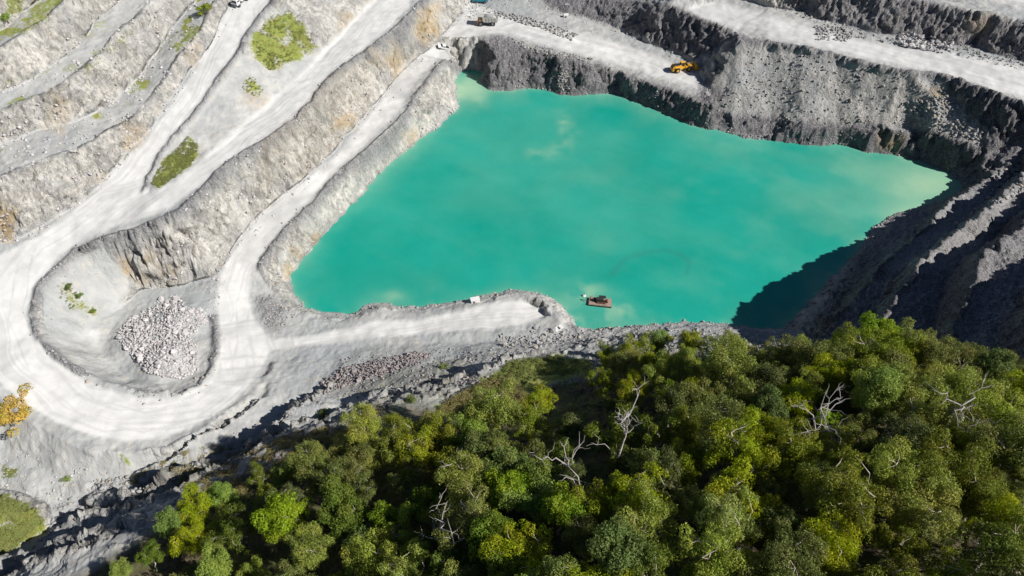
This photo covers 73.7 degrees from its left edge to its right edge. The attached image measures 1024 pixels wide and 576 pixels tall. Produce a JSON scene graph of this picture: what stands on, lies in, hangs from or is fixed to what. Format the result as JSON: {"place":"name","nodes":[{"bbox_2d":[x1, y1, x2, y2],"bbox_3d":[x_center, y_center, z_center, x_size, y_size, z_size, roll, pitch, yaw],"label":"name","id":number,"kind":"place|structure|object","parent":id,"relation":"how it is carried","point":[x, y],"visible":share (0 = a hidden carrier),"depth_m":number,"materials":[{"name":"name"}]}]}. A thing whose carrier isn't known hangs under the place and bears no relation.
{"place":"outdoors","nodes":[
{"label":"outdoors","id":0,"kind":"place"},
{"bbox_2d":[0,0,1023,575],"bbox_3d":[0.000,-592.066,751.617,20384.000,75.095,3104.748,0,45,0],"label":"quarry wall","id":1,"kind":"structure","parent":0,"point":[106,278],"depth_m":223.50,"materials":[{"name":"stone"}]},
{"bbox_2d":[0,382,34,437],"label":"shrub","id":2,"kind":"object","parent":1,"relation":"on","point":[5,417],"visible":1,"depth_m":156.04,"materials":[{"name":"yellow plant"}]},
{"bbox_2d":[2,10,314,477],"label":"grass tufts","id":3,"kind":"object","parent":1,"relation":"on","point":[183,156],"visible":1,"depth_m":212.60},
{"bbox_2d":[0,0,1023,575],"bbox_3d":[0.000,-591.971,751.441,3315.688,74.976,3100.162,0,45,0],"label":"ground","id":4,"kind":"structure","parent":0,"point":[282,380],"depth_m":193.50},
{"bbox_2d":[0,353,592,554],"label":"green grass","id":5,"kind":"structure","parent":4,"relation":"on","point":[15,509],"depth_m":144.79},
{"bbox_2d":[322,350,510,392],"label":"loose rocks","id":6,"kind":"object","parent":4,"relation":"on","point":[362,372],"visible":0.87,"depth_m":178.26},
{"bbox_2d":[0,0,950,511],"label":"loose rocks","id":7,"kind":"object","parent":4,"relation":"on","point":[150,330],"visible":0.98,"depth_m":190.73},
{"bbox_2d":[23,0,1023,554],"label":"loose rocks","id":8,"kind":"object","parent":4,"relation":"on","point":[919,112],"visible":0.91,"depth_m":241.83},
{"bbox_2d":[0,0,1023,441],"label":"haul road","id":9,"kind":"structure","parent":0,"point":[62,394],"depth_m":204.19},
{"bbox_2d":[77,344,1023,575],"bbox_3d":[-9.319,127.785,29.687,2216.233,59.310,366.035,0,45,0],"label":"hillside","id":10,"kind":"structure","parent":0,"point":[577,390],"depth_m":119.05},
{"bbox_2d":[152,505,186,538],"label":"tree","id":11,"kind":"object","parent":10,"relation":"on","point":[168,522],"visible":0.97,"depth_m":116.76,"materials":[{"name":"green plant"}]},
{"bbox_2d":[167,517,215,559],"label":"gum tree","id":12,"kind":"object","parent":10,"relation":"on","point":[185,534],"visible":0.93,"depth_m":114.52,"materials":[{"name":"green plant"}]},
{"bbox_2d":[175,482,212,526],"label":"gum tree","id":13,"kind":"object","parent":10,"relation":"on","point":[200,505],"visible":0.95,"depth_m":119.72,"materials":[{"name":"green plant"}]},
{"bbox_2d":[194,543,234,575],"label":"tree","id":14,"kind":"object","parent":10,"relation":"on","point":[215,563],"visible":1,"depth_m":107.70,"materials":[{"name":"green plant"}]},
{"bbox_2d":[205,481,241,507],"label":"tree","id":15,"kind":"object","parent":10,"relation":"on","point":[220,494],"visible":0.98,"depth_m":121.03,"materials":[{"name":"green plant"}]},
{"bbox_2d":[200,500,257,556],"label":"tree","id":16,"kind":"object","parent":10,"relation":"on","point":[236,526],"visible":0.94,"depth_m":113.71,"materials":[{"name":"green plant"}]},
{"bbox_2d":[250,490,313,549],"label":"tree","id":17,"kind":"object","parent":10,"relation":"on","point":[276,516],"visible":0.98,"depth_m":110.38,"materials":[{"name":"green plant"}]},
{"bbox_2d":[282,521,334,570],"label":"gum tree","id":18,"kind":"object","parent":10,"relation":"on","point":[310,550],"visible":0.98,"depth_m":106.19,"materials":[{"name":"green plant"}]},
{"bbox_2d":[285,439,332,488],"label":"gum tree","id":19,"kind":"object","parent":10,"relation":"on","point":[318,459],"visible":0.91,"depth_m":121.18,"materials":[{"name":"green plant"}]},
{"bbox_2d":[122,370,525,519],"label":"dry grass","id":20,"kind":"structure","parent":10,"relation":"on","point":[459,400],"depth_m":141.09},
{"bbox_2d":[316,472,370,542],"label":"tree","id":21,"kind":"object","parent":10,"relation":"on","point":[348,518],"visible":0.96,"depth_m":111.03,"materials":[{"name":"green plant"}]},
{"bbox_2d":[329,441,374,487],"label":"gum tree","id":22,"kind":"object","parent":10,"relation":"on","point":[348,458],"visible":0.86,"depth_m":120.41,"materials":[{"name":"green plant"}]},
{"bbox_2d":[339,401,383,449],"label":"gum tree","id":23,"kind":"object","parent":10,"relation":"on","point":[364,427],"visible":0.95,"depth_m":125.20,"materials":[{"name":"green plant"}]},
{"bbox_2d":[340,527,398,575],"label":"gum tree","id":24,"kind":"object","parent":10,"relation":"on","point":[369,560],"visible":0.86,"depth_m":102.13,"materials":[{"name":"green plant"}]},
{"bbox_2d":[356,430,397,472],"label":"gum tree","id":25,"kind":"object","parent":10,"relation":"on","point":[376,460],"visible":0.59,"depth_m":123.33,"materials":[{"name":"green plant"}]},
{"bbox_2d":[366,499,400,537],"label":"tree","id":26,"kind":"object","parent":10,"relation":"on","point":[383,515],"visible":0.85,"depth_m":109.59,"materials":[{"name":"green plant"}]},
{"bbox_2d":[373,416,423,467],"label":"gum tree","id":27,"kind":"object","parent":10,"relation":"on","point":[399,430],"visible":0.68,"depth_m":122.28,"materials":[{"name":"green plant"}]},
{"bbox_2d":[376,543,429,575],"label":"gum tree","id":28,"kind":"object","parent":10,"relation":"on","point":[404,571],"visible":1,"depth_m":97.42,"materials":[{"name":"green plant"}]},
{"bbox_2d":[377,505,432,562],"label":"gum tree","id":29,"kind":"object","parent":10,"relation":"on","point":[405,535],"visible":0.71,"depth_m":106.90,"materials":[{"name":"green plant"}]},
{"bbox_2d":[385,457,426,501],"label":"gum tree","id":30,"kind":"object","parent":10,"relation":"on","point":[401,489],"visible":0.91,"depth_m":117.48,"materials":[{"name":"green plant"}]},
{"bbox_2d":[394,424,442,483],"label":"gum tree","id":31,"kind":"object","parent":10,"relation":"on","point":[426,458],"visible":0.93,"depth_m":119.85,"materials":[{"name":"green plant"}]},
{"bbox_2d":[393,484,444,526],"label":"tree","id":32,"kind":"object","parent":10,"relation":"on","point":[424,498],"visible":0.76,"depth_m":111.24,"materials":[{"name":"green plant"}]},
{"bbox_2d":[419,409,458,456],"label":"gum tree","id":33,"kind":"object","parent":10,"relation":"on","point":[439,432],"visible":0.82,"depth_m":125.49,"materials":[{"name":"green plant"}]},
{"bbox_2d":[427,539,492,575],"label":"tree","id":34,"kind":"object","parent":10,"relation":"on","point":[443,556],"visible":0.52,"depth_m":96.52,"materials":[{"name":"green plant"}]},
{"bbox_2d":[431,479,491,566],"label":"gum tree","id":35,"kind":"object","parent":10,"relation":"on","point":[477,505],"visible":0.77,"depth_m":99.48,"materials":[{"name":"green plant"}]},
{"bbox_2d":[434,451,493,510],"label":"gum tree","id":36,"kind":"object","parent":10,"relation":"on","point":[461,474],"visible":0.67,"depth_m":107.88,"materials":[{"name":"green plant"}]},
{"bbox_2d":[461,428,502,463],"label":"tree","id":37,"kind":"object","parent":10,"relation":"on","point":[476,440],"visible":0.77,"depth_m":118.03,"materials":[{"name":"green plant"}]},
{"bbox_2d":[463,377,524,435],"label":"gum tree","id":38,"kind":"object","parent":10,"relation":"on","point":[497,410],"visible":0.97,"depth_m":125.85,"materials":[{"name":"green plant"}]},
{"bbox_2d":[466,508,521,564],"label":"tree","id":39,"kind":"object","parent":10,"relation":"on","point":[490,524],"visible":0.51,"depth_m":94.69,"materials":[{"name":"green plant"}]},
{"bbox_2d":[468,445,531,484],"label":"tree","id":40,"kind":"object","parent":10,"relation":"on","point":[506,460],"visible":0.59,"depth_m":111.89,"materials":[{"name":"green plant"}]},
{"bbox_2d":[481,467,536,518],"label":"tree","id":41,"kind":"object","parent":10,"relation":"on","point":[498,485],"visible":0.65,"depth_m":105.51,"materials":[{"name":"green plant"}]},
{"bbox_2d":[486,546,535,575],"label":"tree","id":42,"kind":"object","parent":10,"relation":"on","point":[501,566],"visible":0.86,"depth_m":90.22,"materials":[{"name":"green plant"}]},
{"bbox_2d":[478,519,553,575],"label":"gum tree","id":43,"kind":"object","parent":10,"relation":"on","point":[501,545],"visible":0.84,"depth_m":91.67,"materials":[{"name":"green plant"}]},
{"bbox_2d":[496,475,566,526],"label":"tree","id":44,"kind":"object","parent":10,"relation":"on","point":[528,499],"visible":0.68,"depth_m":101.87,"materials":[{"name":"green plant"}]},
{"bbox_2d":[509,392,556,444],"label":"tree","id":45,"kind":"object","parent":10,"relation":"on","point":[530,421],"visible":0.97,"depth_m":123.72,"materials":[{"name":"green plant"}]},
{"bbox_2d":[510,455,575,505],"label":"tree","id":46,"kind":"object","parent":10,"relation":"on","point":[538,465],"visible":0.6,"depth_m":107.47,"materials":[{"name":"green plant"}]},
{"bbox_2d":[530,552,581,575],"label":"tree","id":47,"kind":"object","parent":10,"relation":"on","point":[554,568],"visible":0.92,"depth_m":84.78,"materials":[{"name":"green plant"}]},
{"bbox_2d":[534,480,593,535],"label":"tree","id":48,"kind":"object","parent":10,"relation":"on","point":[559,507],"visible":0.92,"depth_m":96.95,"materials":[{"name":"green plant"}]},
{"bbox_2d":[554,412,584,441],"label":"tree","id":49,"kind":"object","parent":10,"relation":"on","point":[570,426],"visible":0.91,"depth_m":119.74,"materials":[{"name":"green plant"}]},
{"bbox_2d":[560,512,599,562],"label":"gum tree","id":50,"kind":"object","parent":10,"relation":"on","point":[581,536],"visible":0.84,"depth_m":93.89,"materials":[{"name":"green plant"}]},
{"bbox_2d":[142,370,1023,575],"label":"undergrowth","id":51,"kind":"object","parent":10,"relation":"on","point":[572,403],"visible":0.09,"depth_m":111.95,"materials":[{"name":"green plant"}]},
{"bbox_2d":[571,477,617,537],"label":"gum tree","id":52,"kind":"object","parent":10,"relation":"on","point":[595,498],"visible":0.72,"depth_m":98.29,"materials":[{"name":"green plant"}]},
{"bbox_2d":[583,403,648,454],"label":"tree","id":53,"kind":"object","parent":10,"relation":"on","point":[618,429],"visible":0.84,"depth_m":112.73,"materials":[{"name":"green plant"}]},
{"bbox_2d":[586,514,656,575],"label":"tree","id":54,"kind":"object","parent":10,"relation":"on","point":[615,550],"visible":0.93,"depth_m":84.77,"materials":[{"name":"green plant"}]},
{"bbox_2d":[620,445,666,479],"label":"tree","id":55,"kind":"object","parent":10,"relation":"on","point":[642,456],"visible":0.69,"depth_m":105.06,"materials":[{"name":"green plant"}]},
{"bbox_2d":[608,461,679,535],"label":"gum tree","id":56,"kind":"object","parent":10,"relation":"on","point":[634,501],"visible":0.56,"depth_m":96.38,"materials":[{"name":"green plant"}]},
{"bbox_2d":[619,540,672,575],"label":"tree","id":57,"kind":"object","parent":10,"relation":"on","point":[662,558],"visible":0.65,"depth_m":83.94,"materials":[{"name":"green plant"}]},
{"bbox_2d":[616,477,679,566],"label":"gum tree","id":58,"kind":"object","parent":10,"relation":"on","point":[645,521],"visible":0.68,"depth_m":91.16,"materials":[{"name":"green plant"}]},
{"bbox_2d":[642,348,680,397],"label":"gum tree","id":59,"kind":"object","parent":10,"relation":"on","point":[663,369],"visible":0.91,"depth_m":131.84,"materials":[{"name":"green plant"}]},
{"bbox_2d":[637,405,686,454],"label":"tree","id":60,"kind":"object","parent":10,"relation":"on","point":[659,436],"visible":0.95,"depth_m":108.37,"materials":[{"name":"green plant"}]},
{"bbox_2d":[641,444,695,503],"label":"tree","id":61,"kind":"object","parent":10,"relation":"on","point":[671,483],"visible":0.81,"depth_m":98.18,"materials":[{"name":"green plant"}]},
{"bbox_2d":[654,381,693,428],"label":"tree","id":62,"kind":"object","parent":10,"relation":"on","point":[672,398],"visible":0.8,"depth_m":118.63,"materials":[{"name":"green plant"}]},
{"bbox_2d":[658,348,704,384],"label":"gum tree","id":63,"kind":"object","parent":10,"relation":"on","point":[693,366],"visible":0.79,"depth_m":133.31,"materials":[{"name":"green plant"}]},
{"bbox_2d":[663,436,706,488],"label":"gum tree","id":64,"kind":"object","parent":10,"relation":"on","point":[690,462],"visible":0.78,"depth_m":104.48,"materials":[{"name":"green plant"}]},
{"bbox_2d":[663,483,708,522],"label":"gum tree","id":65,"kind":"object","parent":10,"relation":"on","point":[691,506],"visible":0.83,"depth_m":96.79,"materials":[{"name":"green plant"}]},
{"bbox_2d":[675,377,738,424],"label":"gum tree","id":66,"kind":"object","parent":10,"relation":"on","point":[694,392],"visible":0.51,"depth_m":118.27,"materials":[{"name":"green plant"}]},
{"bbox_2d":[670,520,762,575],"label":"gum tree","id":67,"kind":"object","parent":10,"relation":"on","point":[724,564],"visible":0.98,"depth_m":84.59,"materials":[{"name":"green plant"}]},
{"bbox_2d":[686,393,752,466],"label":"gum tree","id":68,"kind":"object","parent":10,"relation":"on","point":[715,411],"visible":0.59,"depth_m":104.01,"materials":[{"name":"green plant"}]},
{"bbox_2d":[700,332,757,379],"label":"gum tree","id":69,"kind":"object","parent":10,"relation":"on","point":[724,356],"visible":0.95,"depth_m":125.42,"materials":[{"name":"green plant"}]},
{"bbox_2d":[694,484,764,554],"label":"gum tree","id":70,"kind":"object","parent":10,"relation":"on","point":[726,515],"visible":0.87,"depth_m":89.34,"materials":[{"name":"green plant"}]},
{"bbox_2d":[715,366,763,423],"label":"gum tree","id":71,"kind":"object","parent":10,"relation":"on","point":[737,388],"visible":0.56,"depth_m":119.61,"materials":[{"name":"green plant"}]},
{"bbox_2d":[702,405,781,485],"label":"gum tree","id":72,"kind":"object","parent":10,"relation":"on","point":[753,450],"visible":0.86,"depth_m":100.37,"materials":[{"name":"green plant"}]},
{"bbox_2d":[705,455,783,546],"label":"gum tree","id":73,"kind":"object","parent":10,"relation":"on","point":[757,508],"visible":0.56,"depth_m":92.58,"materials":[{"name":"green plant"}]},
{"bbox_2d":[749,360,786,396],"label":"tree","id":74,"kind":"object","parent":10,"relation":"on","point":[768,374],"visible":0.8,"depth_m":118.93,"materials":[{"name":"green plant"}]},
{"bbox_2d":[748,382,789,420],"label":"tree","id":75,"kind":"object","parent":10,"relation":"on","point":[768,399],"visible":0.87,"depth_m":112.79,"materials":[{"name":"green plant"}]},
{"bbox_2d":[750,471,800,510],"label":"gum tree","id":76,"kind":"object","parent":10,"relation":"on","point":[769,487],"visible":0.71,"depth_m":97.52,"materials":[{"name":"green plant"}]},
{"bbox_2d":[760,497,806,546],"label":"tree","id":77,"kind":"object","parent":10,"relation":"on","point":[785,511],"visible":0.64,"depth_m":89.87,"materials":[{"name":"green plant"}]},
{"bbox_2d":[754,516,829,575],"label":"gum tree","id":78,"kind":"object","parent":10,"relation":"on","point":[794,560],"visible":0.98,"depth_m":82.59,"materials":[{"name":"green plant"}]},
{"bbox_2d":[765,419,823,488],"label":"gum tree","id":79,"kind":"object","parent":10,"relation":"on","point":[796,454],"visible":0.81,"depth_m":99.72,"materials":[{"name":"green plant"}]},
{"bbox_2d":[778,378,818,421],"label":"gum tree","id":80,"kind":"object","parent":10,"relation":"on","point":[805,394],"visible":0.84,"depth_m":113.61,"materials":[{"name":"green plant"}]},
{"bbox_2d":[786,337,847,385],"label":"gum tree","id":81,"kind":"object","parent":10,"relation":"on","point":[807,350],"visible":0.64,"depth_m":125.77,"materials":[{"name":"green plant"}]},
{"bbox_2d":[796,458,837,513],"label":"gum tree","id":82,"kind":"object","parent":10,"relation":"on","point":[811,495],"visible":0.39,"depth_m":94.74,"materials":[{"name":"green plant"}]},
{"bbox_2d":[802,352,855,392],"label":"gum tree","id":83,"kind":"object","parent":10,"relation":"on","point":[833,374],"visible":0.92,"depth_m":121.02,"materials":[{"name":"green plant"}]},
{"bbox_2d":[801,510,862,575],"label":"gum tree","id":84,"kind":"object","parent":10,"relation":"on","point":[837,542],"visible":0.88,"depth_m":84.43,"materials":[{"name":"green plant"}]},
{"bbox_2d":[809,426,855,465],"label":"gum tree","id":85,"kind":"object","parent":10,"relation":"on","point":[834,446],"visible":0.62,"depth_m":104.18,"materials":[{"name":"green plant"}]},
{"bbox_2d":[793,446,894,543],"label":"gum tree","id":86,"kind":"object","parent":10,"relation":"on","point":[851,488],"visible":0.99,"depth_m":87.16,"materials":[{"name":"green plant"}]},
{"bbox_2d":[834,410,878,452],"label":"gum tree","id":87,"kind":"object","parent":10,"relation":"on","point":[859,434],"visible":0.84,"depth_m":106.80,"materials":[{"name":"green plant"}]},
{"bbox_2d":[841,326,916,367],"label":"gum tree","id":88,"kind":"object","parent":10,"relation":"on","point":[880,349],"visible":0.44,"depth_m":124.89,"materials":[{"name":"green plant"}]},
{"bbox_2d":[855,365,904,431],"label":"tree","id":89,"kind":"object","parent":10,"relation":"on","point":[881,384],"visible":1,"depth_m":107.72,"materials":[{"name":"green plant"}]},
{"bbox_2d":[858,310,906,342],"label":"tree","id":90,"kind":"object","parent":10,"relation":"on","point":[868,323],"visible":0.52,"depth_m":135.96,"materials":[{"name":"green plant"}]},
{"bbox_2d":[854,554,922,575],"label":"gum tree","id":91,"kind":"object","parent":10,"relation":"on","point":[880,571],"visible":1,"depth_m":79.45,"materials":[{"name":"green plant"}]},
{"bbox_2d":[870,520,939,573],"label":"gum tree","id":92,"kind":"object","parent":10,"relation":"on","point":[899,549],"visible":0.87,"depth_m":84.04,"materials":[{"name":"green plant"}]},
{"bbox_2d":[876,410,933,454],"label":"tree","id":93,"kind":"object","parent":10,"relation":"on","point":[904,428],"visible":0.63,"depth_m":96.87,"materials":[{"name":"green plant"}]},
{"bbox_2d":[868,434,950,498],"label":"gum tree","id":94,"kind":"object","parent":10,"relation":"on","point":[890,465],"visible":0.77,"depth_m":90.94,"materials":[{"name":"green plant"}]},
{"bbox_2d":[884,359,953,418],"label":"gum tree","id":95,"kind":"object","parent":10,"relation":"on","point":[923,383],"visible":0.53,"depth_m":110.83,"materials":[{"name":"green plant"}]},
{"bbox_2d":[878,471,965,552],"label":"gum tree","id":96,"kind":"object","parent":10,"relation":"on","point":[943,525],"visible":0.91,"depth_m":86.48,"materials":[{"name":"green plant"}]},
{"bbox_2d":[885,386,975,446],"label":"gum tree","id":97,"kind":"object","parent":10,"relation":"on","point":[926,413],"visible":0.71,"depth_m":103.03,"materials":[{"name":"green plant"}]},
{"bbox_2d":[899,424,1003,510],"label":"gum tree","id":98,"kind":"object","parent":10,"relation":"on","point":[955,458],"visible":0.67,"depth_m":91.95,"materials":[{"name":"green plant"}]},
{"bbox_2d":[920,338,983,380],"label":"gum tree","id":99,"kind":"object","parent":10,"relation":"on","point":[939,351],"visible":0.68,"depth_m":121.63,"materials":[{"name":"green plant"}]},
{"bbox_2d":[923,546,987,575],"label":"gum tree","id":100,"kind":"object","parent":10,"relation":"on","point":[951,568],"visible":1,"depth_m":79.69,"materials":[{"name":"green plant"}]},
{"bbox_2d":[927,363,1004,416],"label":"gum tree","id":101,"kind":"object","parent":10,"relation":"on","point":[957,387],"visible":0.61,"depth_m":110.27,"materials":[{"name":"green plant"}]},
{"bbox_2d":[946,457,1009,528],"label":"gum tree","id":102,"kind":"object","parent":10,"relation":"on","point":[980,488],"visible":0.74,"depth_m":89.07,"materials":[{"name":"green plant"}]},
{"bbox_2d":[949,503,1023,575],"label":"tree","id":103,"kind":"object","parent":10,"relation":"on","point":[983,552],"visible":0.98,"depth_m":80.25,"materials":[{"name":"green plant"}]},
{"bbox_2d":[962,409,1023,482],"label":"gum tree","id":104,"kind":"object","parent":10,"relation":"on","point":[1004,455],"visible":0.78,"depth_m":94.41,"materials":[{"name":"green plant"}]},
{"bbox_2d":[962,385,1023,450],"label":"gum tree","id":105,"kind":"object","parent":10,"relation":"on","point":[995,410],"visible":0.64,"depth_m":99.56,"materials":[{"name":"green plant"}]},
{"bbox_2d":[962,492,1023,553],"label":"gum tree","id":106,"kind":"object","parent":10,"relation":"on","point":[997,506],"visible":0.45,"depth_m":84.85,"materials":[{"name":"green plant"}]},
{"bbox_2d":[969,347,1017,384],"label":"tree","id":107,"kind":"object","parent":10,"relation":"on","point":[1001,360],"visible":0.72,"depth_m":119.21,"materials":[{"name":"green plant"}]},
{"bbox_2d":[289,67,963,328],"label":"pit bed","id":108,"kind":"object","parent":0,"point":[550,90],"visible":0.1,"depth_m":265.80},
{"bbox_2d":[291,70,962,329],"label":"water","id":109,"kind":"structure","parent":0,"point":[639,214],"depth_m":237.34,"materials":[{"name":"liquid"}]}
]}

